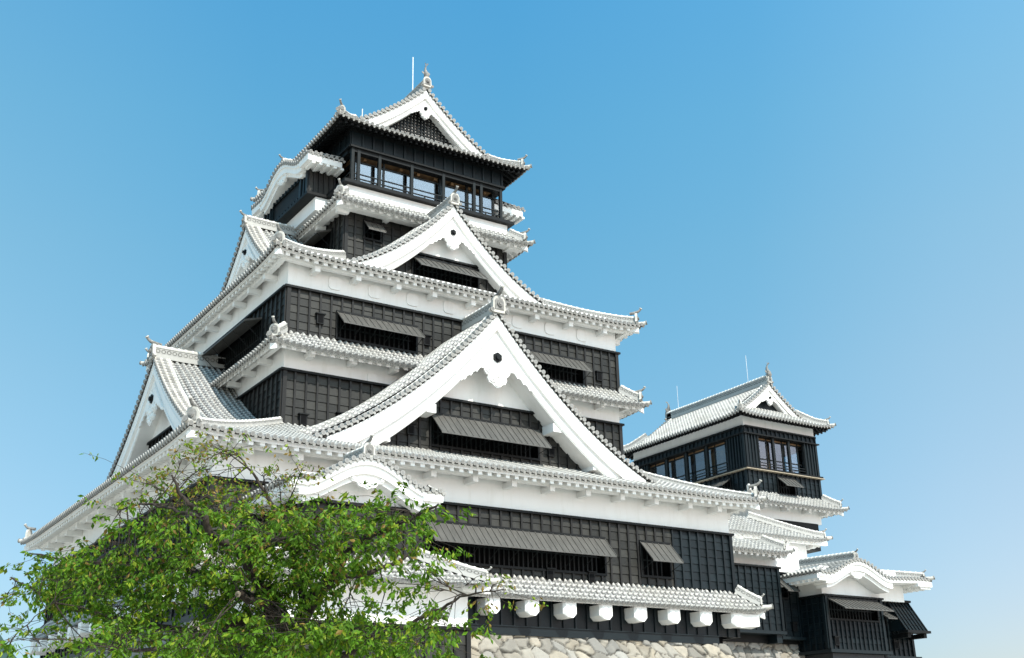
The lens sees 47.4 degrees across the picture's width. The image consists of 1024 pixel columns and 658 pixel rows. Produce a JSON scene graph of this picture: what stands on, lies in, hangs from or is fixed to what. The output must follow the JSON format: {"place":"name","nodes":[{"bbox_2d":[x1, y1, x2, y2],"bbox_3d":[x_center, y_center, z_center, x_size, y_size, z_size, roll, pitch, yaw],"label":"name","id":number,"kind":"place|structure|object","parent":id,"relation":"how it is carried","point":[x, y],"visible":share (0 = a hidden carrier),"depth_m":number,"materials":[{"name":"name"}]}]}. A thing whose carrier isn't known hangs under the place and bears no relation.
{"place":"outdoors","nodes":[
{"label":"outdoors","id":0,"kind":"place"},
{"bbox_2d":[0,635,15,657],"bbox_3d":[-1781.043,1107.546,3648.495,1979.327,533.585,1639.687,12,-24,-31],"label":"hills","id":1,"kind":"structure","parent":0,"point":[5,654],"depth_m":3617.13,"materials":[{"name":"green plant"}]},
{"bbox_2d":[0,0,1023,657],"label":"sky","id":2,"kind":"structure","parent":0,"point":[828,194],"materials":[{"name":"blue"}]},
{"label":"ground","id":3,"kind":"structure","parent":0,"visible":0},
{"bbox_2d":[0,427,548,657],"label":"cherry tree","id":4,"kind":"object","parent":3,"relation":"on","point":[336,635],"visible":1,"depth_m":16.15,"materials":[{"name":"green plant"}]},
{"bbox_2d":[74,621,736,657],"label":"stone wall","id":5,"kind":"structure","parent":3,"relation":"on","point":[507,646],"depth_m":49.39,"materials":[{"name":"beige stone"}]},
{"bbox_2d":[18,57,773,657],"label":"castle keep","id":6,"kind":"structure","parent":5,"relation":"on","point":[378,313],"depth_m":53.10,"materials":[{"name":"white paint"}]},
{"bbox_2d":[723,641,804,657],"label":"stone wall","id":7,"kind":"structure","parent":3,"relation":"on","point":[749,650],"depth_m":64.05,"materials":[{"name":"beige stone"}]},
{"bbox_2d":[623,356,934,657],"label":"castle keep","id":8,"kind":"structure","parent":7,"relation":"on","point":[741,438],"depth_m":74.10,"materials":[{"name":"black paint"}]}
]}

